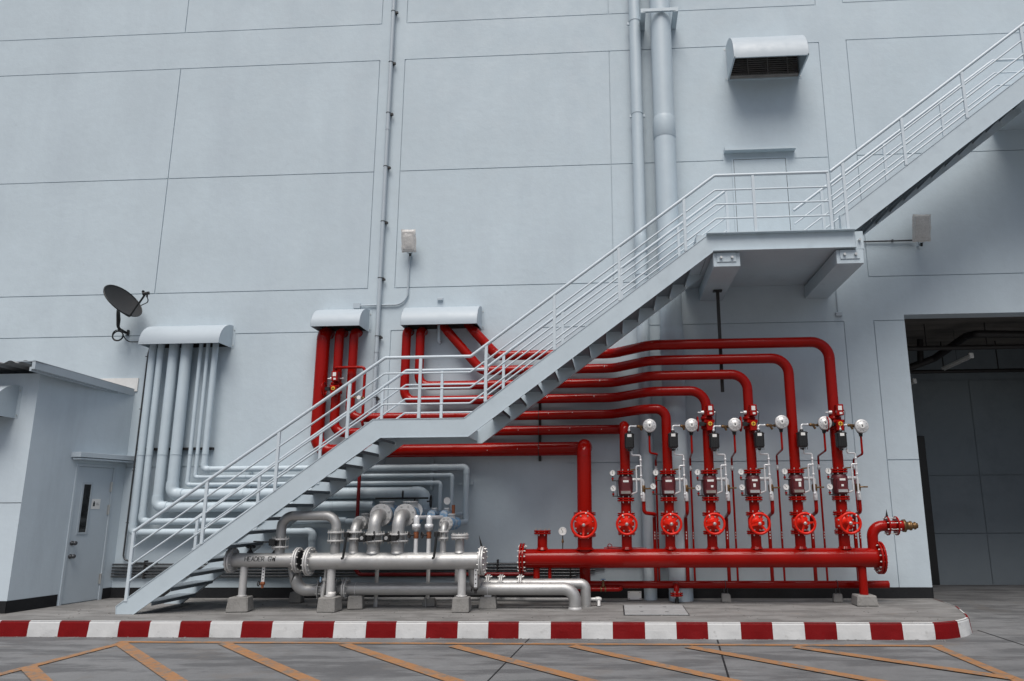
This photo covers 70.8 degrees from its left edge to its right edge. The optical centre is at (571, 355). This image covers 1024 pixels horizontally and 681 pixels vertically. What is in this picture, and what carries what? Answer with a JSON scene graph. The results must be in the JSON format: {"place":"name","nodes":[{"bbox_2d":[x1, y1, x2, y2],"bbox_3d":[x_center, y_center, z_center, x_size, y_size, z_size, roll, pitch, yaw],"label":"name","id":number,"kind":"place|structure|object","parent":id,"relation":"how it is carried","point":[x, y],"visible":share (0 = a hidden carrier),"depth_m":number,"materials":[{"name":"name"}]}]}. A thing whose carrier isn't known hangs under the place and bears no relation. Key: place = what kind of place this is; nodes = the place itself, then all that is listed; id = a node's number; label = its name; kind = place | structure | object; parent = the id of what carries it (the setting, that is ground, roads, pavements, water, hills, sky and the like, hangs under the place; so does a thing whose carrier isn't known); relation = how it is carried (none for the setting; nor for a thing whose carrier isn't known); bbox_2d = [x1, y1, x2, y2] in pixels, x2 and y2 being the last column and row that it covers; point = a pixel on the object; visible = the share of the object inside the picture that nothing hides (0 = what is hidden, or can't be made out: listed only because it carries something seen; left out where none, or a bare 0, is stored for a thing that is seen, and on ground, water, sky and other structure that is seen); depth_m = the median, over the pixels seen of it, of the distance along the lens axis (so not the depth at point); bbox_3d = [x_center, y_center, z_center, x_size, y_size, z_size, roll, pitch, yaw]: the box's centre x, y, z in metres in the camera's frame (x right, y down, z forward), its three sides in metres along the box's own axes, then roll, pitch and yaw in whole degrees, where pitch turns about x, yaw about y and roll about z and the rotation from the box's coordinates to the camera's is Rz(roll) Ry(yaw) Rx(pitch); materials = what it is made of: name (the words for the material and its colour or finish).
{"place":"outdoors","nodes":[
{"label":"outdoors","id":0,"kind":"place"},
{"bbox_2d":[0,598,968,622],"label":"pavement","id":1,"kind":"structure","parent":0,"point":[801,609],"depth_m":9.99,"materials":[{"name":"concrete"}]},
{"bbox_2d":[0,360,138,613],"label":"lean to shed","id":2,"kind":"object","parent":1,"relation":"on","point":[64,414],"visible":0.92,"depth_m":10.88,"materials":[{"name":"paint"}]},
{"bbox_2d":[0,385,22,417],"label":"vent hood","id":3,"kind":"object","parent":2,"relation":"attached to","point":[10,398],"visible":1,"depth_m":10.66,"materials":[{"name":"paint"}]},
{"bbox_2d":[58,463,116,605],"bbox_3d":[-7.728,2.840,11.506,0.097,2.150,0.756,-3,-12,13],"label":"steel door","id":4,"kind":"structure","parent":2,"relation":"attached to","point":[86,541],"depth_m":11.50,"materials":[{"name":"paint"}]},
{"bbox_2d":[61,467,112,603],"bbox_3d":[-7.766,2.858,11.510,0.016,2.093,0.661,-3,-12,13],"label":"door leaf","id":5,"kind":"structure","parent":4,"relation":"in","point":[82,572],"depth_m":11.51,"materials":[{"name":"paint"}]},
{"bbox_2d":[71,452,134,462],"bbox_3d":[-7.677,1.679,11.781,0.158,0.115,1.081,-3,-12,13],"label":"door canopy","id":6,"kind":"object","parent":2,"relation":"attached to","point":[103,457],"visible":1,"depth_m":11.67,"materials":[{"name":"metal"}]},
{"bbox_2d":[225,595,253,612],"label":"concrete block","id":7,"kind":"structure","parent":1,"relation":"on","point":[235,604],"depth_m":10.13,"materials":[{"name":"grey concrete"}]},
{"bbox_2d":[222,547,304,596],"bbox_3d":[-4.416,3.113,10.308,1.098,0.683,0.356,-1,-12,3],"label":"silver header","id":8,"kind":"object","parent":7,"relation":"on","point":[234,559],"visible":0.9,"depth_m":10.26,"materials":[{"name":"metal"}]},
{"bbox_2d":[288,567,341,599],"bbox_3d":[-3.700,3.273,10.486,0.861,0.613,0.358,1,-12,-8],"label":"silver strainer line","id":9,"kind":"object","parent":8,"relation":"attached to","point":[299,586],"visible":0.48,"depth_m":10.36,"materials":[{"name":"metal"}]},
{"bbox_2d":[316,596,341,612],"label":"concrete block","id":10,"kind":"structure","parent":1,"relation":"on","point":[329,604],"depth_m":10.05,"materials":[{"name":"grey concrete"}]},
{"bbox_2d":[301,536,487,596],"bbox_3d":[-2.511,2.997,10.220,2.613,0.848,0.400,-1,-12,3],"label":"silver header","id":11,"kind":"object","parent":10,"relation":"on","point":[313,560],"visible":0.99,"depth_m":10.14,"materials":[{"name":"metal"}]},
{"bbox_2d":[253,511,343,554],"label":"silver link pipe","id":12,"kind":"object","parent":11,"relation":"attached to","point":[277,542],"visible":0.99,"depth_m":10.35,"materials":[{"name":"metal"}]},
{"bbox_2d":[341,516,366,559],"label":"silver branch pipe","id":13,"kind":"object","parent":11,"relation":"attached to","point":[354,531],"visible":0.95,"depth_m":10.28,"materials":[{"name":"metal"}]},
{"bbox_2d":[358,504,392,555],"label":"silver branch pipe","id":14,"kind":"object","parent":11,"relation":"attached to","point":[380,516],"visible":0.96,"depth_m":10.28,"materials":[{"name":"metal"}]},
{"bbox_2d":[383,504,416,555],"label":"silver branch pipe","id":15,"kind":"object","parent":11,"relation":"attached to","point":[404,515],"visible":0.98,"depth_m":10.27,"materials":[{"name":"metal"}]},
{"bbox_2d":[408,515,427,552],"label":"silver branch pipe","id":16,"kind":"object","parent":11,"relation":"attached to","point":[416,526],"visible":0.96,"depth_m":10.27,"materials":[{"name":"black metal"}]},
{"bbox_2d":[420,515,443,552],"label":"silver branch pipe","id":17,"kind":"object","parent":11,"relation":"attached to","point":[429,526],"visible":0.97,"depth_m":10.26,"materials":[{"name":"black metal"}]},
{"bbox_2d":[432,517,452,558],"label":"silver branch pipe","id":18,"kind":"object","parent":11,"relation":"attached to","point":[445,524],"visible":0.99,"depth_m":10.23,"materials":[{"name":"metal"}]},
{"bbox_2d":[451,532,468,553],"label":"silver branch pipe","id":19,"kind":"object","parent":11,"relation":"attached to","point":[459,542],"visible":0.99,"depth_m":10.17,"materials":[{"name":"metal"}]},
{"bbox_2d":[347,595,364,609],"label":"concrete block","id":20,"kind":"structure","parent":1,"relation":"on","point":[355,602],"depth_m":10.34,"materials":[{"name":"grey concrete"}]},
{"bbox_2d":[339,578,581,609],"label":"silver floor pipe","id":21,"kind":"object","parent":1,"relation":"on","point":[568,590],"visible":0.98,"depth_m":10.31,"materials":[{"name":"metal"}]},
{"bbox_2d":[452,596,470,612],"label":"concrete block","id":22,"kind":"structure","parent":1,"relation":"on","point":[461,604],"depth_m":9.96,"materials":[{"name":"grey concrete"}]},
{"bbox_2d":[342,597,601,605],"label":"grey floor pipe","id":23,"kind":"object","parent":1,"relation":"on","point":[598,600],"visible":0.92,"depth_m":10.61,"materials":[{"name":"metal"}]},
{"bbox_2d":[478,595,496,608],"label":"concrete block","id":24,"kind":"structure","parent":1,"relation":"on","point":[487,602],"depth_m":10.27,"materials":[{"name":"grey concrete"}]},
{"bbox_2d":[468,569,590,606],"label":"silver floor pipe","id":25,"kind":"object","parent":1,"relation":"on","point":[583,585],"visible":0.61,"depth_m":10.46,"materials":[{"name":"metal"}]},
{"bbox_2d":[115,22,1023,614],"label":"steel staircase","id":26,"kind":"structure","parent":1,"relation":"on","point":[787,258],"depth_m":10.65,"materials":[{"name":"grey metal"}]},
{"bbox_2d":[623,605,689,615],"bbox_3d":[1.170,3.565,10.046,0.881,0.016,0.958,-1,-12,3],"label":"floor cover","id":27,"kind":"object","parent":1,"relation":"on","point":[672,610],"visible":1,"depth_m":9.93,"materials":[{"name":"grey metal"}]},
{"bbox_2d":[589,581,889,603],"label":"red drain pipe","id":28,"kind":"object","parent":1,"relation":"on","point":[676,593],"visible":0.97,"depth_m":10.83,"materials":[{"name":"metal"}]},
{"bbox_2d":[628,419,659,580],"bbox_3d":[1.236,2.223,10.900,0.344,2.482,0.776,-10,-15,38],"label":"alarm gong","id":29,"kind":"object","parent":28,"relation":"attached to","point":[649,426],"visible":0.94,"depth_m":10.97,"materials":[{"name":"white metal"}]},
{"bbox_2d":[712,418,740,580],"bbox_3d":[2.494,2.201,10.834,0.380,2.482,0.731,-8,-14,32],"label":"alarm gong","id":30,"kind":"object","parent":28,"relation":"attached to","point":[734,425],"visible":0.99,"depth_m":10.91,"materials":[{"name":"white metal"}]},
{"bbox_2d":[738,450,779,580],"bbox_3d":[2.869,2.426,10.727,0.732,1.993,0.420,8,-14,-33],"label":"alarm check valve","id":31,"kind":"object","parent":28,"relation":"attached to","point":[752,482],"visible":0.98,"depth_m":10.76,"materials":[{"name":"metal"}]},
{"bbox_2d":[757,415,788,580],"bbox_3d":[3.183,2.171,10.788,0.400,2.514,0.750,-9,-14,35],"label":"alarm gong","id":32,"kind":"object","parent":28,"relation":"attached to","point":[781,422],"visible":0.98,"depth_m":10.89,"materials":[{"name":"white metal"}]},
{"bbox_2d":[800,416,831,580],"bbox_3d":[3.822,2.171,10.750,0.400,2.489,0.751,-9,-14,35],"label":"alarm gong","id":33,"kind":"object","parent":28,"relation":"attached to","point":[822,423],"visible":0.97,"depth_m":10.86,"materials":[{"name":"white metal"}]},
{"bbox_2d":[839,419,868,547],"bbox_3d":[4.374,2.191,10.724,0.383,2.434,0.733,-8,-14,32],"label":"alarm gong","id":34,"kind":"object","parent":28,"relation":"attached to","point":[861,426],"visible":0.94,"depth_m":10.78,"materials":[{"name":"white metal"}]},
{"bbox_2d":[851,593,878,606],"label":"concrete block","id":35,"kind":"structure","parent":1,"relation":"on","point":[869,600],"depth_m":10.30,"materials":[{"name":"grey concrete"}]},
{"bbox_2d":[517,528,888,594],"bbox_3d":[1.895,3.058,10.664,5.392,0.963,0.470,-1,-12,3],"label":"red fire header","id":36,"kind":"object","parent":35,"relation":"on","point":[586,554],"visible":0.91,"depth_m":10.57,"materials":[{"name":"paint"}]},
{"bbox_2d":[570,510,596,538],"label":"gate valve","id":37,"kind":"object","parent":36,"relation":"attached to","point":[585,524],"visible":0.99,"depth_m":10.61,"materials":[{"name":"red metal"}]},
{"bbox_2d":[616,501,637,536],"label":"gate valve","id":38,"kind":"object","parent":36,"relation":"attached to","point":[626,519],"visible":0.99,"depth_m":10.68,"materials":[{"name":"red metal"}]},
{"bbox_2d":[660,501,682,535],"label":"gate valve","id":39,"kind":"object","parent":36,"relation":"attached to","point":[669,521],"visible":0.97,"depth_m":10.65,"materials":[{"name":"red metal"}]},
{"bbox_2d":[702,501,725,535],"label":"gate valve","id":40,"kind":"object","parent":36,"relation":"attached to","point":[711,522],"visible":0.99,"depth_m":10.61,"materials":[{"name":"red metal"}]},
{"bbox_2d":[746,500,770,535],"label":"gate valve","id":41,"kind":"object","parent":36,"relation":"attached to","point":[755,514],"visible":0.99,"depth_m":10.58,"materials":[{"name":"red metal"}]},
{"bbox_2d":[789,500,816,535],"bbox_3d":[3.391,2.397,10.576,0.321,0.518,0.534,-1,-12,3],"label":"gate valve","id":42,"kind":"object","parent":36,"relation":"attached to","point":[800,522],"visible":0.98,"depth_m":10.54,"materials":[{"name":"red metal"}]},
{"bbox_2d":[833,500,861,535],"bbox_3d":[4.029,2.385,10.538,0.321,0.518,0.540,-1,-12,3],"label":"gate valve","id":43,"kind":"object","parent":36,"relation":"attached to","point":[844,520],"visible":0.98,"depth_m":10.52,"materials":[{"name":"red metal"}]},
{"bbox_2d":[867,509,917,549],"bbox_3d":[4.743,2.602,10.591,0.742,0.643,0.280,-1,-12,3],"label":"fire inlet","id":44,"kind":"object","parent":36,"relation":"attached to","point":[895,525],"visible":0.99,"depth_m":10.54,"materials":[{"name":"red paint"}]},
{"bbox_2d":[0,585,1023,680],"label":"road","id":45,"kind":"structure","parent":0,"point":[996,610],"depth_m":7.90,"materials":[{"name":"concrete"}]},
{"bbox_2d":[2,599,945,641],"bbox_3d":[-1.301,3.706,10.155,12.140,0.199,2.502,-1,-12,3],"label":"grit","id":46,"kind":"object","parent":45,"relation":"on","point":[483,619],"visible":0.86,"depth_m":9.30,"materials":[{"name":"concrete"}]},
{"bbox_2d":[0,598,971,639],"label":"kerb","id":47,"kind":"structure","parent":45,"relation":"on","point":[619,630],"depth_m":9.08,"materials":[{"name":"red paint"}]},
{"bbox_2d":[0,0,1023,597],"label":"warehouse building","id":48,"kind":"structure","parent":45,"relation":"on","point":[200,162],"depth_m":12.94,"materials":[{"name":"paint"}]},
{"bbox_2d":[103,285,149,341],"bbox_3d":[-7.694,-0.780,12.311,0.653,0.930,1.156,8,-14,-35],"label":"satellite dish","id":49,"kind":"object","parent":48,"relation":"attached to","point":[123,301],"visible":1,"depth_m":12.46,"materials":[{"name":"grey metal"}]},
{"bbox_2d":[122,350,157,563],"bbox_3d":[-7.169,1.642,12.265,0.623,3.707,0.078,-1,-12,3],"label":"conduit","id":50,"kind":"object","parent":48,"relation":"attached to","point":[127,522],"visible":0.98,"depth_m":12.20,"materials":[{"name":"metal"}]},
{"bbox_2d":[138,325,235,347],"bbox_3d":[-6.701,-0.358,12.487,1.520,0.400,0.420,-1,-12,3],"label":"pipe hood","id":51,"kind":"object","parent":48,"relation":"attached to","point":[223,335],"visible":0.89,"depth_m":12.33,"materials":[{"name":"paint"}]},
{"bbox_2d":[128,344,316,548],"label":"grey pipe","id":52,"kind":"object","parent":48,"relation":"attached to","point":[311,533],"visible":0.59,"depth_m":11.99,"materials":[{"name":"metal"}]},
{"bbox_2d":[138,344,346,524],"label":"grey pipe","id":53,"kind":"object","parent":48,"relation":"attached to","point":[142,517],"visible":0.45,"depth_m":12.02,"materials":[{"name":"metal"}]},
{"bbox_2d":[151,344,374,512],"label":"grey pipe","id":54,"kind":"object","parent":48,"relation":"attached to","point":[159,503],"visible":0.75,"depth_m":11.97,"materials":[{"name":"metal"}]},
{"bbox_2d":[166,343,429,508],"bbox_3d":[-4.537,1.079,12.144,4.488,3.118,0.286,-1,-12,3],"label":"grey pipe","id":55,"kind":"object","parent":48,"relation":"attached to","point":[174,491],"visible":0.65,"depth_m":11.90,"materials":[{"name":"metal"}]},
{"bbox_2d":[375,491,431,524],"bbox_3d":[-2.393,2.369,11.160,0.800,0.523,1.048,-11,-16,42],"label":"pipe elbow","id":56,"kind":"object","parent":55,"relation":"attached to","point":[417,506],"visible":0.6,"depth_m":10.98,"materials":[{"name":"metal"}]},
{"bbox_2d":[185,343,442,510],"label":"grey pipe","id":57,"kind":"object","parent":48,"relation":"attached to","point":[192,433],"visible":0.71,"depth_m":11.95,"materials":[{"name":"metal"}]},
{"bbox_2d":[112,566,517,568],"bbox_3d":[-3.540,3.447,11.670,8.164,0.032,0.034,-1,-12,3],"label":"conduit","id":58,"kind":"object","parent":48,"relation":"attached to","point":[152,567],"visible":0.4,"depth_m":11.83,"materials":[{"name":"metal"}]},
{"bbox_2d":[193,343,453,507],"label":"grey pipe","id":59,"kind":"object","parent":48,"relation":"attached to","point":[198,443],"visible":0.73,"depth_m":11.95,"materials":[{"name":"metal"}]},
{"bbox_2d":[200,343,469,518],"bbox_3d":[-3.943,1.155,12.112,4.565,3.208,0.234,-1,-12,3],"label":"grey pipe","id":60,"kind":"object","parent":48,"relation":"attached to","point":[206,468],"visible":0.82,"depth_m":11.93,"materials":[{"name":"metal"}]},
{"bbox_2d":[310,309,371,331],"bbox_3d":[-3.979,-0.643,12.360,0.940,0.390,0.470,-1,-12,3],"label":"pipe hood","id":61,"kind":"object","parent":48,"relation":"attached to","point":[346,319],"visible":0.94,"depth_m":12.20,"materials":[{"name":"paint"}]},
{"bbox_2d":[111,575,575,577],"bbox_3d":[-3.770,3.591,11.654,7.701,0.032,0.034,-1,-12,3],"label":"conduit","id":62,"kind":"object","parent":48,"relation":"attached to","point":[132,576],"visible":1,"depth_m":11.66,"materials":[{"name":"metal"}]},
{"bbox_2d":[111,572,579,574],"bbox_3d":[-3.693,3.543,11.659,7.856,0.032,0.034,-1,-12,3],"label":"conduit","id":63,"kind":"object","parent":48,"relation":"attached to","point":[135,573],"visible":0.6,"depth_m":11.70,"materials":[{"name":"metal"}]},
{"bbox_2d":[111,569,594,571],"bbox_3d":[-3.616,3.495,11.665,8.010,0.032,0.034,-1,-12,3],"label":"conduit","id":64,"kind":"object","parent":48,"relation":"attached to","point":[141,570],"visible":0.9,"depth_m":11.63,"materials":[{"name":"metal"}]},
{"bbox_2d":[371,0,397,412],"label":"vertical conduit","id":65,"kind":"object","parent":48,"relation":"attached to","point":[382,231],"visible":0.96,"depth_m":12.90,"materials":[{"name":"metal"}]},
{"bbox_2d":[401,229,415,257],"bbox_3d":[-2.851,-1.970,12.661,0.273,0.453,0.295,-1,-12,3],"label":"junction box","id":66,"kind":"object","parent":48,"relation":"attached to","point":[408,238],"visible":1,"depth_m":12.56,"materials":[{"name":"plastic"}]},
{"bbox_2d":[400,306,484,329],"bbox_3d":[-2.220,-0.677,12.290,1.400,0.395,0.420,-1,-12,3],"label":"pipe hood","id":67,"kind":"object","parent":48,"relation":"attached to","point":[432,317],"visible":0.88,"depth_m":12.12,"materials":[{"name":"paint"}]},
{"bbox_2d":[310,327,591,511],"bbox_3d":[-1.988,1.008,11.920,4.782,3.231,0.803,-3,-12,11],"label":"red fire pipe","id":68,"kind":"object","parent":48,"relation":"attached to","point":[581,450],"visible":0.85,"depth_m":11.71,"materials":[{"name":"metal"}]},
{"bbox_2d":[354,475,532,575],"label":"red thin pipe","id":69,"kind":"object","parent":68,"relation":"attached to","point":[357,572],"visible":0.44,"depth_m":11.28,"materials":[{"name":"metal"}]},
{"bbox_2d":[330,328,629,470],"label":"red fire pipe","id":70,"kind":"object","parent":48,"relation":"attached to","point":[620,429],"visible":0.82,"depth_m":11.74,"materials":[{"name":"metal"}]},
{"bbox_2d":[321,371,343,395],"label":"supervised valve","id":71,"kind":"object","parent":70,"relation":"attached to","point":[336,383],"visible":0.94,"depth_m":11.99,"materials":[{"name":"red paint"}]},
{"bbox_2d":[334,366,365,426],"bbox_3d":[-3.715,0.710,11.988,0.600,1.065,0.180,-2,-12,7],"label":"red bypass loop","id":72,"kind":"object","parent":70,"relation":"attached to","point":[364,384],"visible":0.88,"depth_m":11.96,"materials":[{"name":"paint"}]},
{"bbox_2d":[610,451,657,580],"bbox_3d":[0.990,2.467,10.860,0.854,1.993,0.368,5,-13,-23],"label":"alarm check valve","id":73,"kind":"object","parent":70,"relation":"attached to","point":[625,480],"visible":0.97,"depth_m":10.87,"materials":[{"name":"red paint"}]},
{"bbox_2d":[345,328,672,469],"bbox_3d":[-1.096,0.681,11.886,5.446,2.546,0.661,-2,-12,10],"label":"red fire pipe","id":74,"kind":"object","parent":48,"relation":"attached to","point":[658,409],"visible":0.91,"depth_m":11.77,"materials":[{"name":"metal"}]},
{"bbox_2d":[650,451,694,580],"bbox_3d":[1.584,2.447,10.788,0.768,1.993,0.420,8,-14,-33],"label":"alarm check valve","id":75,"kind":"object","parent":74,"relation":"attached to","point":[668,479],"visible":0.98,"depth_m":10.83,"materials":[{"name":"metal"}]},
{"bbox_2d":[400,327,713,469],"bbox_3d":[-0.334,0.657,11.794,5.161,2.546,0.629,-3,-12,11],"label":"red fire pipe","id":76,"kind":"object","parent":48,"relation":"attached to","point":[700,395],"visible":0.84,"depth_m":11.79,"materials":[{"name":"metal"}]},
{"bbox_2d":[696,404,715,431],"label":"supervised valve","id":77,"kind":"object","parent":76,"relation":"attached to","point":[707,422],"visible":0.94,"depth_m":10.91,"materials":[{"name":"red paint"}]},
{"bbox_2d":[671,418,697,580],"bbox_3d":[1.856,2.215,10.881,0.359,2.482,0.713,-7,-14,29],"label":"alarm gong","id":78,"kind":"object","parent":77,"relation":"attached to","point":[691,425],"visible":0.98,"depth_m":10.95,"materials":[{"name":"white metal"}]},
{"bbox_2d":[694,450,736,580],"bbox_3d":[2.223,2.438,10.763,0.732,1.993,0.420,8,-14,-33],"label":"alarm check valve","id":79,"kind":"object","parent":76,"relation":"attached to","point":[709,479],"visible":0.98,"depth_m":10.80,"materials":[{"name":"red paint"}]},
{"bbox_2d":[414,326,756,469],"bbox_3d":[0.099,0.638,11.717,5.565,2.546,0.622,-3,-12,12],"label":"red fire pipe","id":80,"kind":"object","parent":48,"relation":"attached to","point":[742,379],"visible":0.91,"depth_m":11.27,"materials":[{"name":"metal"}]},
{"bbox_2d":[739,404,757,431],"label":"supervised valve","id":81,"kind":"object","parent":80,"relation":"attached to","point":[750,422],"visible":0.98,"depth_m":10.88,"materials":[{"name":"red paint"}]},
{"bbox_2d":[436,324,800,468],"bbox_3d":[0.576,0.567,11.725,5.905,2.682,0.442,-2,-12,9],"label":"red fire pipe","id":82,"kind":"object","parent":48,"relation":"attached to","point":[782,362],"visible":0.82,"depth_m":11.22,"materials":[{"name":"metal"}]},
{"bbox_2d":[781,449,823,580],"bbox_3d":[3.515,2.414,10.692,0.732,1.993,0.420,8,-14,-33],"label":"alarm check valve","id":83,"kind":"object","parent":82,"relation":"attached to","point":[795,485],"visible":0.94,"depth_m":10.72,"materials":[{"name":"red paint"}]},
{"bbox_2d":[627,0,656,599],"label":"rainwater pipe","id":84,"kind":"object","parent":48,"relation":"attached to","point":[637,115],"visible":0.75,"depth_m":12.39,"materials":[{"name":"white metal"}]},
{"bbox_2d":[464,324,843,468],"bbox_3d":[1.103,0.534,11.521,6.061,2.656,0.616,-3,-12,13],"label":"red fire pipe","id":85,"kind":"object","parent":48,"relation":"attached to","point":[482,339],"visible":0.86,"depth_m":11.24,"materials":[{"name":"metal"}]},
{"bbox_2d":[825,404,843,431],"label":"supervised valve","id":86,"kind":"object","parent":85,"relation":"attached to","point":[837,421],"visible":0.89,"depth_m":10.80,"materials":[{"name":"red paint"}]},
{"bbox_2d":[825,449,867,580],"bbox_3d":[4.154,2.403,10.657,0.732,1.993,0.420,8,-14,-33],"label":"alarm check valve","id":87,"kind":"object","parent":85,"relation":"attached to","point":[838,485],"visible":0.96,"depth_m":10.69,"materials":[{"name":"metal"}]},
{"bbox_2d":[640,7,677,29],"bbox_3d":[1.604,-6.184,13.170,0.673,0.090,0.504,-1,-12,3],"label":"pipe bracket","id":88,"kind":"object","parent":48,"relation":"attached to","point":[644,11],"visible":0.91,"depth_m":12.96,"materials":[{"name":"grey metal"}]},
{"bbox_2d":[649,0,693,601],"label":"rainwater pipe","id":89,"kind":"object","parent":48,"relation":"attached to","point":[664,138],"visible":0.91,"depth_m":12.25,"materials":[{"name":"white metal"}]},
{"bbox_2d":[713,289,723,391],"bbox_3d":[2.388,-0.241,11.508,0.140,1.674,0.100,-1,-12,3],"label":"hanger strut","id":90,"kind":"object","parent":48,"relation":"hanging from","point":[716,291],"visible":0.86,"depth_m":11.55,"materials":[{"name":"black metal"}]},
{"bbox_2d":[724,146,795,153],"bbox_3d":[3.347,-3.667,12.731,1.245,0.075,0.136,-1,-12,3],"label":"door canopy","id":91,"kind":"object","parent":48,"relation":"attached to","point":[761,149],"visible":1,"depth_m":12.70,"materials":[{"name":"grey metal"}]},
{"bbox_2d":[731,156,792,231],"bbox_3d":[3.355,-2.498,12.540,0.990,2.120,0.030,-1,-12,3],"label":"door frame","id":92,"kind":"structure","parent":48,"relation":"attached to","point":[759,164],"depth_m":12.62,"materials":[{"name":"paint"}]},
{"bbox_2d":[734,158,789,231],"bbox_3d":[3.355,-2.483,12.546,0.904,2.062,0.006,-1,-12,3],"label":"door leaf","id":93,"kind":"structure","parent":92,"relation":"in","point":[751,165],"depth_m":12.61,"materials":[{"name":"paint"}]},
{"bbox_2d":[723,35,808,80],"bbox_3d":[3.481,-5.452,12.807,1.380,0.711,0.700,-1,-12,3],"label":"vent hood","id":94,"kind":"object","parent":48,"relation":"attached to","point":[767,57],"visible":1,"depth_m":12.89,"materials":[{"name":"paint"}]},
{"bbox_2d":[912,214,930,247],"bbox_3d":[5.923,-2.104,12.169,0.315,0.523,0.301,-1,-12,3],"label":"junction box","id":95,"kind":"object","parent":48,"relation":"attached to","point":[921,228],"visible":1,"depth_m":12.07,"materials":[{"name":"plastic"}]},
{"bbox_2d":[917,436,939,584],"bbox_3d":[6.984,3.208,14.958,1.045,3.027,0.059,-1,-12,3],"label":"bay door","id":96,"kind":"structure","parent":48,"relation":"in","point":[935,578],"depth_m":14.90,"materials":[{"name":"metal"}]},
{"bbox_2d":[907,323,1023,350],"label":"ceiling pipe","id":97,"kind":"object","parent":48,"relation":"attached to","point":[964,347],"visible":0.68,"depth_m":13.34,"materials":[{"name":"black metal"}]},
{"bbox_2d":[908,341,1023,373],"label":"ceiling pipe","id":98,"kind":"object","parent":48,"relation":"attached to","point":[968,371],"visible":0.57,"depth_m":14.83,"materials":[{"name":"black metal"}]},
{"bbox_2d":[909,330,1023,370],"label":"drain pipe","id":99,"kind":"object","parent":48,"relation":"attached to","point":[921,361],"visible":0.96,"depth_m":13.54,"materials":[{"name":"black metal"}]},
{"bbox_2d":[0,641,1023,680],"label":"road marking","id":100,"kind":"object","parent":45,"relation":"on","point":[33,672],"visible":1,"depth_m":7.72,"materials":[{"name":"orange paint"}]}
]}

